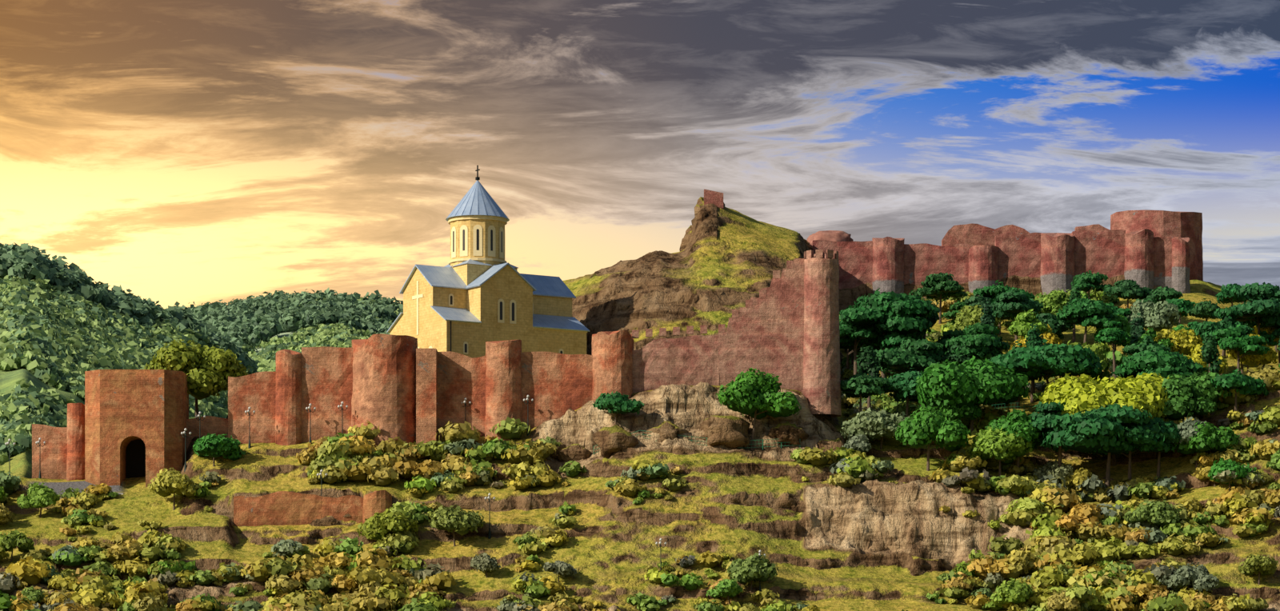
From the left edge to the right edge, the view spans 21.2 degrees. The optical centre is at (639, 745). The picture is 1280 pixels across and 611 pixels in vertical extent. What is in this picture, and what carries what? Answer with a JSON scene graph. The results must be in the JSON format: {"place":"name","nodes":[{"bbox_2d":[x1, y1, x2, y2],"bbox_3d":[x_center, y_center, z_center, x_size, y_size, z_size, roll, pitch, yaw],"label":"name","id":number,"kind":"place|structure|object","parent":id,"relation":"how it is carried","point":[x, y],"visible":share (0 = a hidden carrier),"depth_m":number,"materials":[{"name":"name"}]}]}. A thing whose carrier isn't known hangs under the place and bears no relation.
{"place":"outdoors","nodes":[
{"label":"outdoors","id":0,"kind":"place"},
{"bbox_2d":[0,203,1279,610],"bbox_3d":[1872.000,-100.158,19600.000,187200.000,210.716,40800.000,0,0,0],"label":"terrain","id":1,"kind":"structure","parent":0,"point":[896,539],"depth_m":434.75,"materials":[{"name":"plant"}]},
{"bbox_2d":[0,530,35,562],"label":"tree","id":2,"kind":"object","parent":1,"relation":"on","point":[12,541],"visible":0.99,"depth_m":424.71,"materials":[{"name":"green plant"}]},
{"bbox_2d":[20,585,43,604],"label":"bush","id":3,"kind":"object","parent":1,"relation":"on","point":[32,594],"visible":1,"depth_m":413.92,"materials":[{"name":"green plant"}]},
{"bbox_2d":[16,482,59,518],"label":"tree","id":4,"kind":"object","parent":1,"relation":"on","point":[40,496],"visible":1,"depth_m":436.55,"materials":[{"name":"green plant"}]},
{"bbox_2d":[0,275,253,463],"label":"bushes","id":5,"kind":"object","parent":1,"relation":"on","point":[57,337],"visible":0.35,"depth_m":823.39,"materials":[{"name":"green plant"}]},
{"bbox_2d":[0,242,259,374],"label":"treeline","id":6,"kind":"object","parent":1,"relation":"on","point":[23,260],"visible":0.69,"depth_m":974.88,"materials":[{"name":"green plant"}]},
{"bbox_2d":[84,369,188,487],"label":"gate tower","id":7,"kind":"structure","parent":1,"relation":"on","point":[135,423],"depth_m":446.00,"materials":[{"name":"red brick"}]},
{"bbox_2d":[147,467,201,510],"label":"tree","id":8,"kind":"object","parent":1,"relation":"on","point":[166,483],"visible":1,"depth_m":435.78,"materials":[{"name":"yellow plant"}]},
{"bbox_2d":[144,339,249,418],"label":"lime tree","id":9,"kind":"object","parent":1,"relation":"on","point":[210,371],"visible":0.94,"depth_m":455.05,"materials":[{"name":"green plant"}]},
{"bbox_2d":[192,432,245,466],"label":"tree","id":10,"kind":"object","parent":1,"relation":"on","point":[212,446],"visible":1,"depth_m":442.66,"materials":[{"name":"green plant"}]},
{"bbox_2d":[161,288,403,353],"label":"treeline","id":11,"kind":"object","parent":1,"relation":"on","point":[250,321],"visible":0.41,"depth_m":1391.09,"materials":[{"name":"green plant"}]},
{"bbox_2d":[0,416,583,610],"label":"slope shrubs","id":12,"kind":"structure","parent":1,"relation":"on","point":[344,570],"depth_m":423.18,"materials":[{"name":"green plant"}]},
{"bbox_2d":[233,490,391,527],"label":"ruined wall","id":13,"kind":"structure","parent":1,"relation":"on","point":[282,508],"depth_m":434.99,"materials":[{"name":"red brick"}]},
{"bbox_2d":[241,295,402,371],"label":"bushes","id":14,"kind":"object","parent":1,"relation":"on","point":[341,335],"visible":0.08,"depth_m":1285.45,"materials":[{"name":"green plant"}]},
{"bbox_2d":[32,330,633,480],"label":"fort walls","id":15,"kind":"structure","parent":1,"relation":"on","point":[394,386],"depth_m":449.96,"materials":[{"name":"red brick"}]},
{"bbox_2d":[356,508,419,540],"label":"bush","id":16,"kind":"object","parent":1,"relation":"on","point":[377,526],"visible":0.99,"depth_m":427.08,"materials":[{"name":"green plant"}]},
{"bbox_2d":[428,504,485,546],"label":"tree","id":17,"kind":"object","parent":1,"relation":"on","point":[462,522],"visible":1,"depth_m":425.89,"materials":[{"name":"green plant"}]},
{"bbox_2d":[469,552,501,577],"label":"tree","id":18,"kind":"object","parent":1,"relation":"on","point":[483,562],"visible":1,"depth_m":421.16,"materials":[{"name":"grey plant"}]},
{"bbox_2d":[386,165,590,358],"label":"church","id":19,"kind":"structure","parent":1,"relation":"on","point":[474,295],"depth_m":468.39,"materials":[{"name":"stone"}]},
{"bbox_2d":[450,228,562,353],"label":"windows","id":20,"kind":"structure","parent":19,"relation":"in","point":[478,230],"depth_m":469.23,"materials":[{"name":"black"}]},
{"bbox_2d":[543,560,577,582],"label":"tree","id":21,"kind":"object","parent":1,"relation":"on","point":[563,569],"visible":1,"depth_m":419.06,"materials":[{"name":"grey plant"}]},
{"bbox_2d":[556,444,591,462],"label":"boulder","id":22,"kind":"object","parent":1,"relation":"on","point":[575,452],"visible":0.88,"depth_m":443.32,"materials":[{"name":"stone"}]},
{"bbox_2d":[592,424,639,458],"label":"boulder","id":23,"kind":"object","parent":1,"relation":"on","point":[609,442],"visible":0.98,"depth_m":441.23,"materials":[{"name":"stone"}]},
{"bbox_2d":[592,391,644,423],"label":"dark tree","id":24,"kind":"object","parent":1,"relation":"on","point":[616,402],"visible":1,"depth_m":442.74,"materials":[{"name":"green plant"}]},
{"bbox_2d":[645,421,688,442],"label":"boulder","id":25,"kind":"object","parent":1,"relation":"on","point":[667,430],"visible":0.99,"depth_m":442.51,"materials":[{"name":"stone"}]},
{"bbox_2d":[691,196,727,225],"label":"pinnacle rock","id":26,"kind":"object","parent":1,"relation":"on","point":[700,202],"visible":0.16,"depth_m":506.86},
{"bbox_2d":[704,188,723,207],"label":"ruined tower","id":27,"kind":"structure","parent":26,"relation":"on","point":[714,198],"depth_m":505.30,"materials":[{"name":"stone"}]},
{"bbox_2d":[698,415,750,449],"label":"boulder","id":28,"kind":"object","parent":1,"relation":"on","point":[730,432],"visible":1,"depth_m":441.78,"materials":[{"name":"stone"}]},
{"bbox_2d":[706,578,743,604],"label":"tree","id":29,"kind":"object","parent":1,"relation":"on","point":[728,588],"visible":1,"depth_m":414.98,"materials":[{"name":"green plant"}]},
{"bbox_2d":[632,249,841,417],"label":"fort walls","id":30,"kind":"structure","parent":1,"relation":"on","point":[785,327],"depth_m":449.98,"materials":[{"name":"pink brick"}]},
{"bbox_2d":[727,552,779,591],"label":"tree","id":31,"kind":"object","parent":1,"relation":"on","point":[754,568],"visible":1,"depth_m":417.52,"materials":[{"name":"green plant"}]},
{"bbox_2d":[715,368,801,450],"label":"broad tree","id":32,"kind":"object","parent":1,"relation":"on","point":[758,396],"visible":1,"depth_m":441.42,"materials":[{"name":"green plant"}]},
{"bbox_2d":[768,421,809,445],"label":"boulder","id":33,"kind":"object","parent":1,"relation":"on","point":[787,433],"visible":1,"depth_m":443.10,"materials":[{"name":"stone"}]},
{"bbox_2d":[552,411,1081,610],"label":"slope shrubs","id":34,"kind":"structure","parent":1,"relation":"on","point":[994,570],"depth_m":428.89,"materials":[{"name":"green plant"}]},
{"bbox_2d":[806,230,853,247],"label":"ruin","id":35,"kind":"object","parent":1,"relation":"on","point":[835,235],"visible":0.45,"depth_m":533.32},
{"bbox_2d":[841,434,871,454],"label":"bush","id":36,"kind":"object","parent":1,"relation":"on","point":[861,444],"visible":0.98,"depth_m":442.28,"materials":[{"name":"grey plant"}]},
{"bbox_2d":[839,304,880,374],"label":"dark tree","id":37,"kind":"object","parent":1,"relation":"on","point":[854,337],"visible":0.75,"depth_m":476.73,"materials":[{"name":"green plant"}]},
{"bbox_2d":[840,368,889,412],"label":"pine tree","id":38,"kind":"object","parent":1,"relation":"on","point":[860,385],"visible":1,"depth_m":449.48,"materials":[{"name":"green plant"}]},
{"bbox_2d":[854,345,881,409],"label":"cypress tree","id":39,"kind":"object","parent":1,"relation":"on","point":[868,362],"visible":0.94,"depth_m":461.94,"materials":[{"name":"green plant"}]},
{"bbox_2d":[840,408,912,450],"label":"olive tree","id":40,"kind":"object","parent":1,"relation":"on","point":[873,425],"visible":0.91,"depth_m":444.11,"materials":[{"name":"green plant"}]},
{"bbox_2d":[839,288,938,378],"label":"dark tree","id":41,"kind":"object","parent":1,"relation":"on","point":[893,312],"visible":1,"depth_m":472.87,"materials":[{"name":"green plant"}]},
{"bbox_2d":[877,330,924,350],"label":"tree","id":42,"kind":"object","parent":1,"relation":"on","point":[891,341],"visible":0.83,"depth_m":473.97,"materials":[{"name":"green plant"}]},
{"bbox_2d":[880,368,926,416],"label":"dark tree","id":43,"kind":"object","parent":1,"relation":"on","point":[902,386],"visible":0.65,"depth_m":450.49,"materials":[{"name":"green plant"}]},
{"bbox_2d":[873,336,945,374],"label":"tree","id":44,"kind":"object","parent":1,"relation":"on","point":[920,355],"visible":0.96,"depth_m":465.92,"materials":[{"name":"green plant"}]},
{"bbox_2d":[895,405,971,471],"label":"broad tree","id":45,"kind":"object","parent":1,"relation":"on","point":[923,427],"visible":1,"depth_m":438.25,"materials":[{"name":"green plant"}]},
{"bbox_2d":[908,272,967,323],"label":"pine tree","id":46,"kind":"object","parent":1,"relation":"on","point":[940,286],"visible":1,"depth_m":514.02,"materials":[{"name":"green plant"}]},
{"bbox_2d":[934,328,967,353],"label":"tree","id":47,"kind":"object","parent":1,"relation":"on","point":[950,334],"visible":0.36,"depth_m":480.18,"materials":[{"name":"green plant"}]},
{"bbox_2d":[940,300,967,323],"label":"pine tree","id":48,"kind":"object","parent":1,"relation":"on","point":[954,307],"visible":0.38,"depth_m":504.44,"materials":[{"name":"green plant"}]},
{"bbox_2d":[940,344,979,367],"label":"tree","id":49,"kind":"object","parent":1,"relation":"on","point":[962,358],"visible":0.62,"depth_m":467.54,"materials":[{"name":"green plant"}]},
{"bbox_2d":[939,400,981,423],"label":"broad tree","id":50,"kind":"object","parent":1,"relation":"on","point":[966,413],"visible":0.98,"depth_m":445.16,"materials":[{"name":"green plant"}]},
{"bbox_2d":[912,356,1030,439],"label":"broad tree","id":51,"kind":"object","parent":1,"relation":"on","point":[976,382],"visible":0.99,"depth_m":444.19,"materials":[{"name":"green plant"}]},
{"bbox_2d":[944,322,1010,357],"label":"pine tree","id":52,"kind":"object","parent":1,"relation":"on","point":[979,340],"visible":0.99,"depth_m":468.11,"materials":[{"name":"green plant"}]},
{"bbox_2d":[951,304,1003,335],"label":"tree","id":53,"kind":"object","parent":1,"relation":"on","point":[968,315],"visible":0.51,"depth_m":496.62,"materials":[{"name":"green plant"}]},
{"bbox_2d":[978,298,995,326],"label":"cypress tree","id":54,"kind":"object","parent":1,"relation":"on","point":[987,318],"visible":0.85,"depth_m":486.43,"materials":[{"name":"green plant"}]},
{"bbox_2d":[840,288,1135,428],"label":"slope shrubs","id":55,"kind":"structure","parent":1,"relation":"on","point":[888,404],"depth_m":471.10,"materials":[{"name":"green plant"}]},
{"bbox_2d":[967,426,1034,477],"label":"lime tree","id":56,"kind":"object","parent":1,"relation":"on","point":[998,444],"visible":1,"depth_m":437.28,"materials":[{"name":"green plant"}]},
{"bbox_2d":[972,280,1035,335],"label":"dark tree","id":57,"kind":"object","parent":1,"relation":"on","point":[993,291],"visible":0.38,"depth_m":506.17,"materials":[{"name":"green plant"}]},
{"bbox_2d":[812,209,1203,295],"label":"citadel walls","id":58,"kind":"structure","parent":1,"relation":"on","point":[1147,249],"depth_m":529.98,"materials":[{"name":"stone"}]},
{"bbox_2d":[989,578,1033,605],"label":"bush","id":59,"kind":"object","parent":1,"relation":"on","point":[1014,592],"visible":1,"depth_m":412.50,"materials":[{"name":"green plant"}]},
{"bbox_2d":[984,408,1043,475],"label":"broad tree","id":60,"kind":"object","parent":1,"relation":"on","point":[1018,421],"visible":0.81,"depth_m":439.03,"materials":[{"name":"green plant"}]},
{"bbox_2d":[989,288,1043,341],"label":"pine tree","id":61,"kind":"object","parent":1,"relation":"on","point":[1009,306],"visible":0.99,"depth_m":493.56,"materials":[{"name":"green plant"}]},
{"bbox_2d":[1007,308,1051,340],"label":"tree","id":62,"kind":"object","parent":1,"relation":"on","point":[1020,326],"visible":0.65,"depth_m":483.59,"materials":[{"name":"green plant"}]},
{"bbox_2d":[1024,322,1044,402],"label":"cypress tree","id":63,"kind":"object","parent":1,"relation":"on","point":[1033,334],"visible":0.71,"depth_m":465.60,"materials":[{"name":"green plant"}]},
{"bbox_2d":[1008,324,1063,351],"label":"yellow tree","id":64,"kind":"object","parent":1,"relation":"on","point":[1052,340],"visible":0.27,"depth_m":483.04,"materials":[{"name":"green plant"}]},
{"bbox_2d":[988,337,1102,389],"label":"dark tree","id":65,"kind":"object","parent":1,"relation":"on","point":[1046,361],"visible":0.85,"depth_m":448.71,"materials":[{"name":"green plant"}]},
{"bbox_2d":[1028,400,1067,467],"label":"dark tree","id":66,"kind":"object","parent":1,"relation":"on","point":[1041,421],"visible":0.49,"depth_m":439.51,"materials":[{"name":"green plant"}]},
{"bbox_2d":[1032,288,1069,320],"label":"tree","id":67,"kind":"object","parent":1,"relation":"on","point":[1054,302],"visible":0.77,"depth_m":497.44,"materials":[{"name":"green plant"}]},
{"bbox_2d":[1030,459,1075,483],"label":"bush","id":68,"kind":"object","parent":1,"relation":"on","point":[1054,470],"visible":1,"depth_m":439.36,"materials":[{"name":"grey plant"}]},
{"bbox_2d":[1036,312,1075,339],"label":"tree","id":69,"kind":"object","parent":1,"relation":"on","point":[1058,328],"visible":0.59,"depth_m":488.79,"materials":[{"name":"green plant"}]},
{"bbox_2d":[1046,591,1080,610],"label":"bush","id":70,"kind":"object","parent":1,"relation":"on","point":[1061,601],"visible":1,"depth_m":410.74,"materials":[{"name":"yellow plant"}]},
{"bbox_2d":[1059,467,1097,492],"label":"bush","id":71,"kind":"object","parent":1,"relation":"on","point":[1080,477],"visible":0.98,"depth_m":438.24,"materials":[{"name":"yellow plant"}]},
{"bbox_2d":[1056,296,1114,343],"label":"pine tree","id":72,"kind":"object","parent":1,"relation":"on","point":[1086,312],"visible":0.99,"depth_m":484.77,"materials":[{"name":"green plant"}]},
{"bbox_2d":[1066,340,1113,381],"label":"lime tree","id":73,"kind":"object","parent":1,"relation":"on","point":[1098,350],"visible":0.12,"depth_m":459.99,"materials":[{"name":"green plant"}]},
{"bbox_2d":[1070,270,1113,299],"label":"tree","id":74,"kind":"object","parent":1,"relation":"on","point":[1087,282],"visible":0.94,"depth_m":516.83,"materials":[{"name":"green plant"}]},
{"bbox_2d":[1038,372,1173,465],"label":"yellow tree","id":75,"kind":"object","parent":1,"relation":"on","point":[1138,392],"visible":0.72,"depth_m":440.44,"materials":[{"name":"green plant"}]},
{"bbox_2d":[1040,402,1181,487],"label":"dark tree","id":76,"kind":"object","parent":1,"relation":"on","point":[1095,429],"visible":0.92,"depth_m":435.05,"materials":[{"name":"green plant"}]},
{"bbox_2d":[1094,320,1131,380],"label":"tree","id":77,"kind":"object","parent":1,"relation":"on","point":[1112,333],"visible":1,"depth_m":468.16,"materials":[{"name":"green plant"}]},
{"bbox_2d":[1093,314,1131,352],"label":"broad tree","id":78,"kind":"object","parent":1,"relation":"on","point":[1126,326],"visible":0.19,"depth_m":486.51,"materials":[{"name":"green plant"}]},
{"bbox_2d":[1103,279,1151,307],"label":"pine tree","id":79,"kind":"object","parent":1,"relation":"on","point":[1127,289],"visible":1,"depth_m":509.92,"materials":[{"name":"green plant"}]},
{"bbox_2d":[1086,425,1174,481],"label":"dark tree","id":80,"kind":"object","parent":1,"relation":"on","point":[1126,447],"visible":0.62,"depth_m":437.33,"materials":[{"name":"green plant"}]},
{"bbox_2d":[1129,312,1145,344],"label":"cypress tree","id":81,"kind":"object","parent":1,"relation":"on","point":[1138,330],"visible":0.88,"depth_m":471.08,"materials":[{"name":"green plant"}]},
{"bbox_2d":[1004,364,1279,610],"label":"slope shrubs","id":82,"kind":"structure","parent":1,"relation":"on","point":[1101,580],"depth_m":426.80,"materials":[{"name":"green plant"}]},
{"bbox_2d":[1121,335,1171,363],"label":"tree","id":83,"kind":"object","parent":1,"relation":"on","point":[1146,345],"visible":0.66,"depth_m":459.20,"materials":[{"name":"green plant"}]},
{"bbox_2d":[1122,499,1179,529],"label":"bush","id":84,"kind":"object","parent":1,"relation":"on","point":[1159,514],"visible":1,"depth_m":426.80,"materials":[{"name":"green plant"}]},
{"bbox_2d":[1129,328,1173,347],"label":"tree","id":85,"kind":"object","parent":1,"relation":"on","point":[1151,333],"visible":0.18,"depth_m":470.73,"materials":[{"name":"green plant"}]},
{"bbox_2d":[1124,299,1180,331],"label":"olive tree","id":86,"kind":"object","parent":1,"relation":"on","point":[1156,318],"visible":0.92,"depth_m":494.05,"materials":[{"name":"green plant"}]},
{"bbox_2d":[1112,344,1206,381],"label":"dark tree","id":87,"kind":"object","parent":1,"relation":"on","point":[1163,363],"visible":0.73,"depth_m":452.18,"materials":[{"name":"green plant"}]},
{"bbox_2d":[1135,286,1183,306],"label":"pine tree","id":88,"kind":"object","parent":1,"relation":"on","point":[1159,294],"visible":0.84,"depth_m":507.39,"materials":[{"name":"green plant"}]},
{"bbox_2d":[1153,328,1203,355],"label":"yellow tree","id":89,"kind":"object","parent":1,"relation":"on","point":[1183,343],"visible":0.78,"depth_m":472.23,"materials":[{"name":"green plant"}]},
{"bbox_2d":[1162,298,1195,325],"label":"dark tree","id":90,"kind":"object","parent":1,"relation":"on","point":[1183,306],"visible":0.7,"depth_m":502.72,"materials":[{"name":"green plant"}]},
{"bbox_2d":[1155,562,1219,593],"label":"bush","id":91,"kind":"object","parent":1,"relation":"on","point":[1199,578],"visible":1,"depth_m":414.58,"materials":[{"name":"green plant"}]},
{"bbox_2d":[1172,416,1207,467],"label":"olive tree","id":92,"kind":"object","parent":1,"relation":"on","point":[1186,428],"visible":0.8,"depth_m":437.92,"materials":[{"name":"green plant"}]},
{"bbox_2d":[1160,371,1231,422],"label":"broad tree","id":93,"kind":"object","parent":1,"relation":"on","point":[1188,397],"visible":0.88,"depth_m":442.58,"materials":[{"name":"green plant"}]},
{"bbox_2d":[1185,298,1220,321],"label":"pine tree","id":94,"kind":"object","parent":1,"relation":"on","point":[1206,310],"visible":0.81,"depth_m":495.25,"materials":[{"name":"green plant"}]},
{"bbox_2d":[1171,421,1239,454],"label":"bush","id":95,"kind":"object","parent":1,"relation":"on","point":[1222,438],"visible":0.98,"depth_m":437.23,"materials":[{"name":"green plant"}]},
{"bbox_2d":[1185,344,1228,375],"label":"yellow tree","id":96,"kind":"object","parent":1,"relation":"on","point":[1195,356],"visible":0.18,"depth_m":459.20,"materials":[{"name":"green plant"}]},
{"bbox_2d":[1200,334,1223,415],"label":"cypress tree","id":97,"kind":"object","parent":1,"relation":"on","point":[1210,351],"visible":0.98,"depth_m":446.30,"materials":[{"name":"green plant"}]},
{"bbox_2d":[1192,307,1255,375],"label":"pine tree","id":98,"kind":"object","parent":1,"relation":"on","point":[1227,316],"visible":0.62,"depth_m":470.63,"materials":[{"name":"green plant"}]},
{"bbox_2d":[1207,457,1256,491],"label":"tree","id":99,"kind":"object","parent":1,"relation":"on","point":[1230,465],"visible":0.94,"depth_m":431.44,"materials":[{"name":"green plant"}]},
{"bbox_2d":[1215,283,1251,306],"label":"dark tree","id":100,"kind":"object","parent":1,"relation":"on","point":[1226,294],"visible":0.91,"depth_m":511.62,"materials":[{"name":"green plant"}]},
{"bbox_2d":[1204,368,1268,411],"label":"dark tree","id":101,"kind":"object","parent":1,"relation":"on","point":[1246,385],"visible":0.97,"depth_m":443.86,"materials":[{"name":"green plant"}]},
{"bbox_2d":[1212,324,1270,374],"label":"tree","id":102,"kind":"object","parent":1,"relation":"on","point":[1238,339],"visible":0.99,"depth_m":464.88,"materials":[{"name":"green plant"}]},
{"bbox_2d":[1219,281,1279,365],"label":"dark tree","id":103,"kind":"object","parent":1,"relation":"on","point":[1262,307],"visible":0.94,"depth_m":473.92,"materials":[{"name":"green plant"}]},
{"bbox_2d":[1226,333,1278,371],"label":"yellow tree","id":104,"kind":"object","parent":1,"relation":"on","point":[1252,361],"visible":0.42,"depth_m":469.13,"materials":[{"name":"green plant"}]},
{"bbox_2d":[1237,553,1278,584],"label":"tree","id":105,"kind":"object","parent":1,"relation":"on","point":[1257,564],"visible":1,"depth_m":416.46,"materials":[{"name":"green plant"}]},
{"bbox_2d":[0,0,1279,308],"label":"sky","id":106,"kind":"structure","parent":0,"point":[184,152],"materials":[{"name":"grey"}]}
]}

